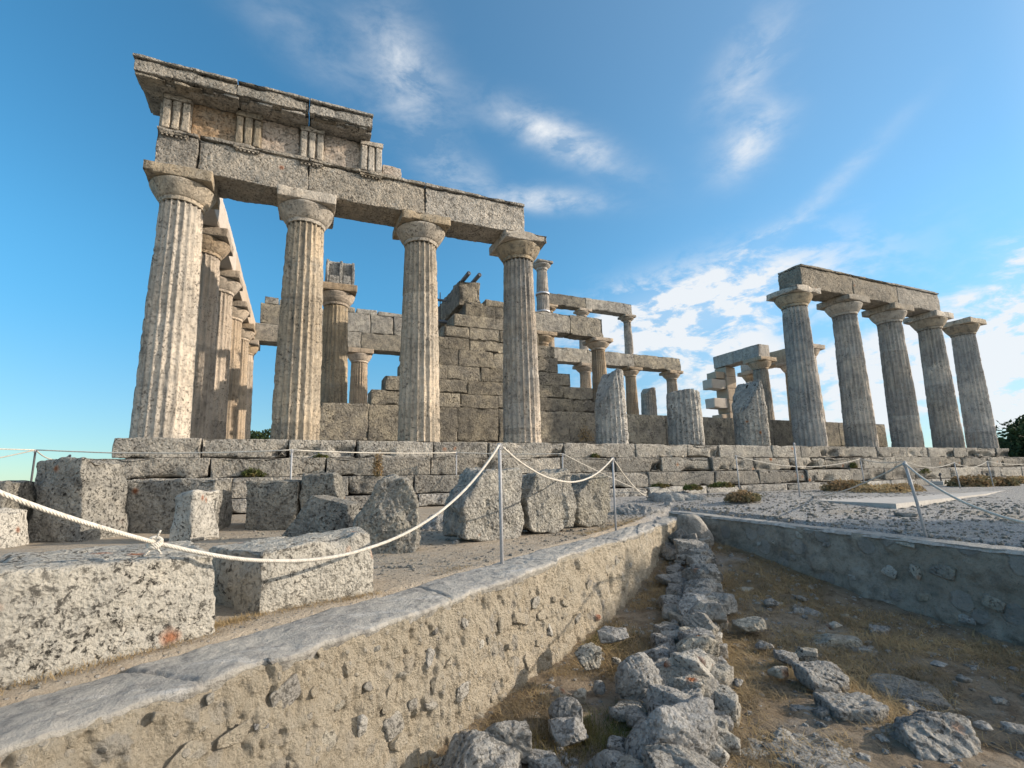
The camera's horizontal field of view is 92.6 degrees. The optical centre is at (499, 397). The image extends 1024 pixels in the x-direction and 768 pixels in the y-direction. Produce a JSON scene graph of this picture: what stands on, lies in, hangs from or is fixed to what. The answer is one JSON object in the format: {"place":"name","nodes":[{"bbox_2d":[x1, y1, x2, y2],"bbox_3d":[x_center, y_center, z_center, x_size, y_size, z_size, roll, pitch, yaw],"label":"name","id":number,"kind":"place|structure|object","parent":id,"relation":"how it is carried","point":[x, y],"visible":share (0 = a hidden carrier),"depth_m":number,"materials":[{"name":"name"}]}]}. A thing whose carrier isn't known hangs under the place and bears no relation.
{"place":"outdoors","nodes":[
{"label":"outdoors","id":0,"kind":"place"},
{"bbox_2d":[320,281,356,402],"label":"fluted column","id":1,"kind":"structure","parent":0,"point":[338,300],"depth_m":15.19,"materials":[{"name":"stone"}]},
{"bbox_2d":[325,259,354,284],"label":"grooved block","id":2,"kind":"structure","parent":1,"relation":"on","point":[340,272],"depth_m":15.49,"materials":[{"name":"grey stone"}]},
{"bbox_2d":[0,484,1023,706],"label":"ground","id":3,"kind":"structure","parent":0,"point":[252,626],"depth_m":5.38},
{"bbox_2d":[0,507,28,548],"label":"stone block","id":4,"kind":"object","parent":3,"relation":"on","point":[13,528],"depth_m":5.41,"materials":[{"name":"stone"}]},
{"bbox_2d":[0,480,36,522],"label":"stone block","id":5,"kind":"object","parent":3,"relation":"on","point":[25,489],"depth_m":5.76,"materials":[{"name":"grey stone"}]},
{"bbox_2d":[30,449,36,480],"bbox_3d":[-7.098,1.449,7.382,0.054,1.320,0.035,3,-10,-22],"label":"rope post","id":6,"kind":"object","parent":3,"relation":"on","point":[33,464],"visible":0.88,"depth_m":7.44,"materials":[{"name":"metal"}]},
{"bbox_2d":[36,449,290,453],"bbox_3d":[-5.134,0.815,7.454,3.951,0.109,0.021,-1,-9,1],"label":"rope","id":7,"kind":"object","parent":6,"relation":"attached to","point":[160,453],"visible":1,"depth_m":7.44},
{"bbox_2d":[28,457,128,542],"bbox_3d":[-5.295,1.310,6.193,0.798,1.072,0.898,-1,-9,1],"label":"stone block","id":8,"kind":"object","parent":3,"relation":"on","point":[87,489],"depth_m":5.86,"materials":[{"name":"grey stone"}]},
{"bbox_2d":[0,540,215,687],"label":"stone block","id":9,"kind":"object","parent":3,"relation":"on","point":[63,610],"depth_m":1.90,"materials":[{"name":"stone"}]},
{"bbox_2d":[125,478,232,533],"bbox_3d":[-4.535,1.538,6.858,1.365,0.793,0.717,0,-9,-5],"label":"stone block","id":10,"kind":"object","parent":3,"relation":"on","point":[150,506],"depth_m":6.60,"materials":[{"name":"grey stone"}]},
{"bbox_2d":[168,489,219,541],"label":"stone block","id":11,"kind":"object","parent":3,"relation":"on","point":[194,519],"depth_m":5.63,"materials":[{"name":"stone"}]},
{"bbox_2d":[245,479,301,530],"bbox_3d":[-3.251,1.573,7.083,0.806,0.752,0.592,-1,-9,-2],"label":"stone block","id":12,"kind":"object","parent":3,"relation":"on","point":[272,505],"depth_m":6.82,"materials":[{"name":"grey stone"}]},
{"bbox_2d":[209,526,373,613],"bbox_3d":[-1.173,1.015,2.894,0.526,0.418,0.875,-10,-13,43],"label":"stone block","id":13,"kind":"object","parent":3,"relation":"on","point":[249,587],"depth_m":2.67,"materials":[{"name":"stone"}]},
{"bbox_2d":[282,495,359,537],"bbox_3d":[-2.094,1.402,5.741,0.818,0.505,0.379,-2,-9,7],"label":"stone block","id":14,"kind":"object","parent":3,"relation":"on","point":[321,513],"depth_m":5.57,"materials":[{"name":"grey stone"}]},
{"bbox_2d":[0,516,642,695],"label":"dry grass","id":15,"kind":"structure","parent":3,"relation":"on","point":[231,621],"depth_m":2.30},
{"bbox_2d":[299,472,344,508],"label":"stone block","id":16,"kind":"object","parent":3,"relation":"on","point":[329,483],"depth_m":6.88,"materials":[{"name":"grey stone"}]},
{"bbox_2d":[0,516,676,767],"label":"retaining wall","id":17,"kind":"structure","parent":3,"relation":"on","point":[402,679],"depth_m":2.20,"materials":[{"name":"stone"}]},
{"bbox_2d":[497,443,503,563],"bbox_3d":[0.006,0.909,3.864,0.054,1.091,0.035,3,-10,-22],"label":"rope post","id":18,"kind":"object","parent":17,"relation":"on","point":[500,503],"visible":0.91,"depth_m":3.87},
{"bbox_2d":[156,445,499,562],"bbox_3d":[-0.669,0.562,2.943,0.134,0.675,2.360,-8,-12,37],"label":"rope","id":19,"kind":"object","parent":18,"relation":"attached to","point":[202,553],"visible":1,"depth_m":2.46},
{"bbox_2d":[143,530,163,556],"bbox_3d":[-1.430,0.603,2.027,0.066,0.104,0.044,3,-10,-22],"label":"rope knot","id":20,"kind":"object","parent":19,"relation":"attached to","point":[158,543],"visible":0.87,"depth_m":2.02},
{"bbox_2d":[0,490,155,543],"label":"rope","id":21,"kind":"object","parent":20,"relation":"attached to","point":[28,503],"visible":1,"depth_m":1.72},
{"bbox_2d":[503,446,612,482],"bbox_3d":[0.715,0.714,5.053,0.022,0.342,2.702,-7,-11,31],"label":"rope","id":22,"kind":"object","parent":18,"relation":"attached to","point":[519,461],"visible":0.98,"depth_m":4.63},
{"bbox_2d":[353,474,420,553],"bbox_3d":[-1.058,1.110,4.635,0.609,0.755,0.391,-1,-9,-3],"label":"stone block","id":23,"kind":"object","parent":3,"relation":"on","point":[390,509],"depth_m":4.48,"materials":[{"name":"stone"}]},
{"bbox_2d":[422,514,442,529],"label":"rock","id":24,"kind":"object","parent":3,"relation":"on","point":[435,523],"visible":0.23,"depth_m":6.50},
{"bbox_2d":[443,467,523,541],"bbox_3d":[-0.166,1.198,5.442,0.932,0.850,0.490,8,-13,-43],"label":"stone block","id":25,"kind":"object","parent":3,"relation":"on","point":[471,512],"depth_m":5.25,"materials":[{"name":"stone"}]},
{"bbox_2d":[6,490,1023,689],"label":"pebbles","id":26,"kind":"object","parent":3,"relation":"on","point":[788,519],"visible":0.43,"depth_m":6.50,"materials":[{"name":"gravel"}]},
{"bbox_2d":[521,468,576,533],"bbox_3d":[0.507,1.285,6.099,0.868,0.794,0.480,7,-12,-40],"label":"stone block","id":27,"kind":"object","parent":3,"relation":"on","point":[549,506],"depth_m":5.88,"materials":[{"name":"stone"}]},
{"bbox_2d":[88,437,1023,512],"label":"temple platform","id":28,"kind":"structure","parent":3,"relation":"on","point":[433,478],"depth_m":11.30,"materials":[{"name":"stone"}]},
{"bbox_2d":[129,159,219,437],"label":"fluted column","id":29,"kind":"structure","parent":28,"relation":"on","point":[187,198],"depth_m":9.29,"materials":[{"name":"stone"}]},
{"bbox_2d":[132,53,524,243],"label":"entablature","id":30,"kind":"structure","parent":29,"relation":"on","point":[245,142],"depth_m":10.44,"materials":[{"name":"stone"}]},
{"bbox_2d":[190,225,233,439],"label":"fluted column","id":31,"kind":"structure","parent":28,"relation":"on","point":[217,246],"depth_m":11.64,"materials":[{"name":"stone"}]},
{"bbox_2d":[203,198,255,339],"bbox_3d":[-8.637,-3.807,15.913,0.383,0.818,11.699,3,-10,-22],"label":"architrave","id":32,"kind":"object","parent":31,"relation":"on","point":[215,218],"visible":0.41,"depth_m":13.70,"materials":[{"name":"stone"}]},
{"bbox_2d":[210,269,242,438],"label":"fluted column","id":33,"kind":"structure","parent":28,"relation":"on","point":[230,284],"depth_m":14.05,"materials":[{"name":"stone"}]},
{"bbox_2d":[226,300,250,438],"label":"fluted column","id":34,"kind":"structure","parent":28,"relation":"on","point":[241,311],"depth_m":16.48,"materials":[{"name":"stone"}]},
{"bbox_2d":[237,323,255,438],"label":"fluted column","id":35,"kind":"structure","parent":28,"relation":"on","point":[248,333],"depth_m":18.90,"materials":[{"name":"stone"}]},
{"bbox_2d":[245,340,259,438],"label":"fluted column","id":36,"kind":"structure","parent":28,"relation":"on","point":[254,347],"depth_m":21.13,"materials":[{"name":"stone"}]},
{"bbox_2d":[270,184,336,441],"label":"fluted column","id":37,"kind":"structure","parent":28,"relation":"on","point":[306,216],"depth_m":10.13,"materials":[{"name":"stone"}]},
{"bbox_2d":[348,347,373,403],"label":"fluted column","id":38,"kind":"structure","parent":28,"relation":"on","point":[359,358],"depth_m":22.83,"materials":[{"name":"stone"}]},
{"bbox_2d":[251,323,400,355],"bbox_3d":[-7.861,-2.670,22.946,7.668,0.826,0.820,3,-10,-22],"label":"architrave","id":39,"kind":"object","parent":38,"relation":"on","point":[266,334],"visible":0.4,"depth_m":23.09,"materials":[{"name":"stone"}]},
{"bbox_2d":[260,296,401,335],"bbox_3d":[-7.556,-3.682,23.233,6.862,1.285,0.742,3,-10,-22],"label":"frieze course","id":40,"kind":"object","parent":39,"relation":"on","point":[372,321],"visible":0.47,"depth_m":23.29,"materials":[{"name":"stone"}]},
{"bbox_2d":[372,449,383,476],"bbox_3d":[-2.334,1.262,9.361,0.251,0.542,0.202,3,-10,-22],"label":"weed","id":41,"kind":"object","parent":28,"relation":"on","point":[377,463],"visible":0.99,"depth_m":9.34,"materials":[{"name":"brown plant"}]},
{"bbox_2d":[392,209,450,441],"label":"fluted column","id":42,"kind":"structure","parent":28,"relation":"on","point":[420,236],"depth_m":11.08,"materials":[{"name":"stone"}]},
{"bbox_2d":[489,229,546,442],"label":"fluted column","id":43,"kind":"structure","parent":28,"relation":"on","point":[516,252],"depth_m":12.04,"materials":[{"name":"grey stone"}]},
{"bbox_2d":[537,330,556,345],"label":"column","id":44,"kind":"structure","parent":28,"relation":"on","point":[545,338],"depth_m":17.37,"materials":[{"name":"stone"}]},
{"bbox_2d":[572,362,592,400],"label":"column","id":45,"kind":"structure","parent":28,"relation":"on","point":[583,369],"depth_m":22.44,"materials":[{"name":"stone"}]},
{"bbox_2d":[582,337,612,400],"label":"column","id":46,"kind":"structure","parent":28,"relation":"on","point":[597,346],"depth_m":18.28,"materials":[{"name":"stone"}]},
{"bbox_2d":[535,311,603,339],"bbox_3d":[2.339,-2.620,18.122,3.124,0.774,0.617,3,-10,-22],"label":"architrave","id":47,"kind":"object","parent":46,"relation":"on","point":[573,327],"visible":0.73,"depth_m":17.94,"materials":[{"name":"stone"}]},
{"bbox_2d":[533,259,552,312],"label":"column","id":48,"kind":"structure","parent":47,"relation":"on","point":[541,267],"depth_m":17.89,"materials":[{"name":"grey stone"}]},
{"bbox_2d":[319,299,887,446],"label":"cella wall","id":49,"kind":"structure","parent":28,"relation":"on","point":[470,335],"depth_m":14.48,"materials":[{"name":"stone"}]},
{"bbox_2d":[438,281,480,330],"bbox_3d":[-2.261,-2.609,18.141,0.737,0.818,7.101,3,-10,-22],"label":"architrave","id":50,"kind":"object","parent":49,"relation":"on","point":[460,295],"visible":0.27,"depth_m":15.05,"materials":[{"name":"stone"}]},
{"bbox_2d":[594,369,628,443],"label":"broken column","id":51,"kind":"structure","parent":28,"relation":"on","point":[611,423],"depth_m":12.76,"materials":[{"name":"stone"}]},
{"bbox_2d":[622,366,642,414],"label":"column","id":52,"kind":"structure","parent":28,"relation":"on","point":[630,373],"depth_m":23.34,"materials":[{"name":"stone"}]},
{"bbox_2d":[641,387,656,414],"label":"broken column","id":53,"kind":"structure","parent":28,"relation":"on","point":[648,402],"depth_m":29.09,"materials":[{"name":"grey stone"}]},
{"bbox_2d":[659,370,683,393],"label":"column","id":54,"kind":"structure","parent":28,"relation":"on","point":[670,376],"depth_m":24.36,"materials":[{"name":"stone"}]},
{"bbox_2d":[554,347,680,371],"bbox_3d":[5.291,-1.769,23.365,8.006,0.680,0.623,3,-10,-22],"label":"architrave","id":55,"kind":"object","parent":54,"relation":"on","point":[576,356],"visible":0.61,"depth_m":23.30,"materials":[{"name":"stone"}]},
{"bbox_2d":[618,314,635,353],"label":"column","id":56,"kind":"structure","parent":55,"relation":"on","point":[626,319],"depth_m":23.85,"materials":[{"name":"grey stone"}]},
{"bbox_2d":[549,293,631,316],"bbox_3d":[4.206,-4.378,23.360,4.756,0.565,0.520,3,-10,-22],"label":"architrave","id":57,"kind":"object","parent":56,"relation":"on","point":[574,303],"visible":0.77,"depth_m":23.16,"materials":[{"name":"stone"}]},
{"bbox_2d":[666,389,704,444],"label":"broken column","id":58,"kind":"structure","parent":28,"relation":"on","point":[684,417],"depth_m":13.63,"materials":[{"name":"stone"}]},
{"bbox_2d":[702,367,736,417],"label":"stone pier","id":59,"kind":"structure","parent":28,"relation":"on","point":[721,382],"depth_m":27.88,"materials":[{"name":"stone"}]},
{"bbox_2d":[732,380,770,445],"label":"broken column","id":60,"kind":"structure","parent":28,"relation":"on","point":[750,417],"depth_m":14.63,"materials":[{"name":"stone"}]},
{"bbox_2d":[743,356,776,419],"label":"fluted column","id":61,"kind":"structure","parent":28,"relation":"on","point":[759,366],"depth_m":25.84,"materials":[{"name":"grey stone"}]},
{"bbox_2d":[713,344,769,368],"bbox_3d":[13.516,-2.235,27.509,0.822,0.728,3.105,3,-10,-22],"label":"architrave","id":62,"kind":"object","parent":61,"relation":"on","point":[734,358],"visible":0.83,"depth_m":27.13,"materials":[{"name":"grey stone"}]},
{"bbox_2d":[775,362,790,420],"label":"fluted column","id":63,"kind":"structure","parent":28,"relation":"on","point":[782,366],"depth_m":27.17,"materials":[{"name":"stone"}]},
{"bbox_2d":[741,349,785,371],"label":"architrave","id":64,"kind":"object","parent":63,"relation":"on","point":[780,355],"visible":0.25,"depth_m":27.84,"materials":[{"name":"stone"}]},
{"bbox_2d":[766,284,827,446],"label":"fluted column","id":65,"kind":"structure","parent":28,"relation":"on","point":[804,393],"depth_m":15.94,"materials":[{"name":"grey stone"}]},
{"bbox_2d":[778,264,940,316],"bbox_3d":[13.495,-3.822,18.107,7.856,0.828,0.902,3,-10,-22],"label":"architrave","id":66,"kind":"object","parent":65,"relation":"on","point":[830,284],"visible":0.84,"depth_m":17.43,"materials":[{"name":"stone"}]},
{"bbox_2d":[816,294,878,446],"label":"fluted column","id":67,"kind":"structure","parent":28,"relation":"on","point":[858,416],"depth_m":16.91,"materials":[{"name":"grey stone"}]},
{"bbox_2d":[861,302,924,446],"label":"fluted column","id":68,"kind":"structure","parent":28,"relation":"on","point":[905,429],"depth_m":17.88,"materials":[{"name":"grey stone"}]},
{"bbox_2d":[903,310,965,447],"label":"fluted column","id":69,"kind":"structure","parent":28,"relation":"on","point":[946,429],"depth_m":18.85,"materials":[{"name":"grey stone"}]},
{"bbox_2d":[942,316,998,447],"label":"fluted column","id":70,"kind":"structure","parent":28,"relation":"on","point":[978,418],"depth_m":19.72,"materials":[{"name":"grey stone"}]},
{"bbox_2d":[570,473,610,526],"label":"stone block","id":71,"kind":"object","parent":3,"relation":"on","point":[592,497],"depth_m":6.66,"materials":[{"name":"stone"}]},
{"bbox_2d":[613,504,663,514],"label":"rock","id":72,"kind":"object","parent":3,"relation":"on","point":[636,509],"visible":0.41,"depth_m":8.07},
{"bbox_2d":[647,491,707,501],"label":"rock","id":73,"kind":"object","parent":3,"relation":"on","point":[669,496],"visible":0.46,"depth_m":9.55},
{"bbox_2d":[723,489,762,502],"bbox_3d":[4.319,1.728,8.613,0.766,0.253,0.591,3,-10,-22],"label":"bush","id":74,"kind":"object","parent":3,"relation":"on","point":[739,495],"visible":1,"depth_m":8.48,"materials":[{"name":"brown plant"}]},
{"bbox_2d":[819,478,869,491],"bbox_3d":[8.727,2.215,12.280,1.590,0.393,1.055,3,-10,-22],"label":"bush","id":75,"kind":"object","parent":3,"relation":"on","point":[838,485],"visible":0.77,"depth_m":12.07,"materials":[{"name":"brown plant"}]},
{"bbox_2d":[669,511,1023,645],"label":"retaining wall","id":76,"kind":"structure","parent":3,"relation":"on","point":[978,587],"depth_m":4.75,"materials":[{"name":"stone"}]},
{"bbox_2d":[902,462,927,537],"bbox_3d":[4.140,1.100,4.852,0.240,0.906,0.035,3,-10,-22],"label":"rope post","id":77,"kind":"object","parent":76,"relation":"on","point":[916,501],"visible":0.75,"depth_m":4.86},
{"bbox_2d":[904,463,1023,523],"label":"rope","id":78,"kind":"object","parent":77,"relation":"attached to","point":[966,503],"visible":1,"depth_m":3.57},
{"bbox_2d":[850,482,926,492],"bbox_3d":[8.763,2.085,11.195,1.682,0.269,1.311,3,-10,-22],"label":"bush","id":79,"kind":"object","parent":3,"relation":"on","point":[888,488],"visible":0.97,"depth_m":10.91,"materials":[{"name":"brown plant"}]},
{"bbox_2d":[813,490,1003,508],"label":"concrete slab","id":80,"kind":"structure","parent":3,"relation":"on","point":[894,502],"depth_m":8.54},
{"bbox_2d":[944,474,996,486],"bbox_3d":[13.403,2.404,13.965,1.647,0.411,1.037,3,-10,-22],"label":"bush","id":81,"kind":"object","parent":3,"relation":"on","point":[979,480],"visible":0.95,"depth_m":13.68,"materials":[{"name":"brown plant"}]},
{"bbox_2d":[989,476,1020,485],"bbox_3d":[14.357,2.420,13.992,0.941,0.370,0.703,3,-10,-22],"label":"bush","id":82,"kind":"object","parent":3,"relation":"on","point":[1006,481],"visible":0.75,"depth_m":13.79,"materials":[{"name":"brown plant"}]},
{"bbox_2d":[996,414,1023,447],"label":"tree","id":83,"kind":"object","parent":3,"relation":"on","point":[1016,423],"visible":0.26,"depth_m":33.90,"materials":[{"name":"green plant"}]},
{"bbox_2d":[999,424,1023,466],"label":"tree","id":84,"kind":"object","parent":3,"relation":"on","point":[1016,437],"visible":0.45,"depth_m":31.25,"materials":[{"name":"green plant"}]},
{"bbox_2d":[0,0,1023,481],"label":"sky","id":85,"kind":"structure","parent":0,"point":[672,159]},
{"bbox_2d":[415,542,1023,767],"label":"trench floor","id":86,"kind":"structure","parent":0,"point":[901,754],"depth_m":3.32,"materials":[{"name":"soil"}]},
{"bbox_2d":[443,729,521,767],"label":"rock","id":87,"kind":"object","parent":86,"relation":"on","point":[474,748],"visible":0.99,"depth_m":2.33,"materials":[{"name":"stone"}]},
{"bbox_2d":[485,720,532,763],"bbox_3d":[0.038,1.732,2.478,0.241,0.187,0.190,1,-9,-9],"label":"rock","id":88,"kind":"object","parent":86,"relation":"on","point":[517,735],"visible":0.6,"depth_m":2.41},
{"bbox_2d":[526,749,562,767],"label":"rock","id":89,"kind":"object","parent":86,"relation":"on","point":[539,758],"visible":0.95,"depth_m":2.37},
{"bbox_2d":[548,696,582,721],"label":"rock","id":90,"kind":"object","parent":86,"relation":"on","point":[565,706],"visible":0.66,"depth_m":2.73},
{"bbox_2d":[548,717,588,747],"bbox_3d":[0.364,1.795,2.619,0.198,0.152,0.184,3,-10,-22],"label":"rock","id":91,"kind":"object","parent":86,"relation":"on","point":[564,731],"visible":0.84,"depth_m":2.58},
{"bbox_2d":[491,570,660,767],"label":"dry grass","id":92,"kind":"object","parent":86,"relation":"on","point":[592,737],"visible":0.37,"depth_m":2.65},
{"bbox_2d":[574,642,601,670],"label":"rock","id":93,"kind":"object","parent":86,"relation":"on","point":[588,656],"visible":1,"depth_m":3.27,"materials":[{"name":"stone"}]},
{"bbox_2d":[597,626,628,643],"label":"rock","id":94,"kind":"object","parent":86,"relation":"on","point":[609,634],"visible":1,"depth_m":3.57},
{"bbox_2d":[614,652,667,702],"bbox_3d":[0.868,1.788,3.066,0.318,0.307,0.268,3,-10,-22],"label":"rock","id":95,"kind":"object","parent":86,"relation":"on","point":[637,673],"visible":0.77,"depth_m":3.00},
{"bbox_2d":[586,527,740,767],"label":"rubble wall","id":96,"kind":"structure","parent":86,"relation":"on","point":[681,725],"depth_m":2.96,"materials":[{"name":"stone"}]},
{"bbox_2d":[677,514,713,546],"bbox_3d":[2.663,1.835,6.686,0.404,0.467,0.319,3,-10,-22],"label":"rock","id":97,"kind":"object","parent":86,"relation":"on","point":[691,523],"visible":0.52,"depth_m":6.59,"materials":[{"name":"stone"}]},
{"bbox_2d":[412,541,1023,767],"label":"dry grass","id":98,"kind":"structure","parent":86,"relation":"on","point":[869,689],"depth_m":3.66,"materials":[{"name":"plant"}]},
{"bbox_2d":[460,545,1023,767],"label":"stone chips","id":99,"kind":"object","parent":86,"relation":"on","point":[867,757],"visible":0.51,"depth_m":3.43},
{"bbox_2d":[731,616,766,632],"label":"rock","id":100,"kind":"object","parent":86,"relation":"on","point":[750,624],"visible":0.99,"depth_m":4.16,"materials":[{"name":"stone"}]},
{"bbox_2d":[767,666,788,678],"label":"stone","id":101,"kind":"object","parent":86,"relation":"on","point":[779,671],"visible":0.98,"depth_m":3.34,"materials":[{"name":"stone"}]},
{"bbox_2d":[771,727,794,741],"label":"rock","id":102,"kind":"object","parent":86,"relation":"on","point":[777,733],"visible":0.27,"depth_m":2.66,"materials":[{"name":"stone"}]},
{"bbox_2d":[773,649,798,665],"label":"rock","id":103,"kind":"object","parent":86,"relation":"on","point":[784,656],"visible":0.88,"depth_m":3.56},
{"bbox_2d":[794,647,817,661],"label":"rock","id":104,"kind":"object","parent":86,"relation":"on","point":[806,654],"visible":0.69,"depth_m":3.61,"materials":[{"name":"stone"}]},
{"bbox_2d":[761,732,867,767],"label":"rock","id":105,"kind":"object","parent":86,"relation":"on","point":[831,757],"visible":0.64,"depth_m":2.49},
{"bbox_2d":[791,661,849,693],"bbox_3d":[2.152,1.911,3.236,0.315,0.248,0.260,-1,-9,1],"label":"rock","id":106,"kind":"object","parent":86,"relation":"on","point":[818,676],"visible":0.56,"depth_m":3.21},
{"bbox_2d":[811,706,831,718],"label":"rock","id":107,"kind":"object","parent":86,"relation":"on","point":[821,712],"visible":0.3,"depth_m":2.86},
{"bbox_2d":[811,633,862,650],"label":"rock","id":108,"kind":"object","parent":86,"relation":"on","point":[842,640],"visible":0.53,"depth_m":3.93,"materials":[{"name":"stone"}]},
{"bbox_2d":[813,692,888,724],"bbox_3d":[2.094,1.898,2.889,0.329,0.205,0.260,-1,-9,1],"label":"rock","id":109,"kind":"object","parent":86,"relation":"on","point":[845,707],"visible":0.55,"depth_m":2.84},
{"bbox_2d":[866,673,953,710],"bbox_3d":[2.646,1.973,3.209,0.430,0.183,0.377,-5,-10,22],"label":"rock","id":110,"kind":"object","parent":86,"relation":"on","point":[932,696],"visible":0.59,"depth_m":3.17,"materials":[{"name":"stone"}]},
{"bbox_2d":[892,710,981,760],"bbox_3d":[2.304,1.879,2.571,0.393,0.368,0.326,-2,-9,4],"label":"rock","id":111,"kind":"object","parent":86,"relation":"on","point":[930,735],"visible":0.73,"depth_m":2.54,"materials":[{"name":"stone"}]},
{"bbox_2d":[1000,721,1023,734],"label":"stone","id":112,"kind":"object","parent":86,"relation":"on","point":[1013,728],"visible":1,"depth_m":2.59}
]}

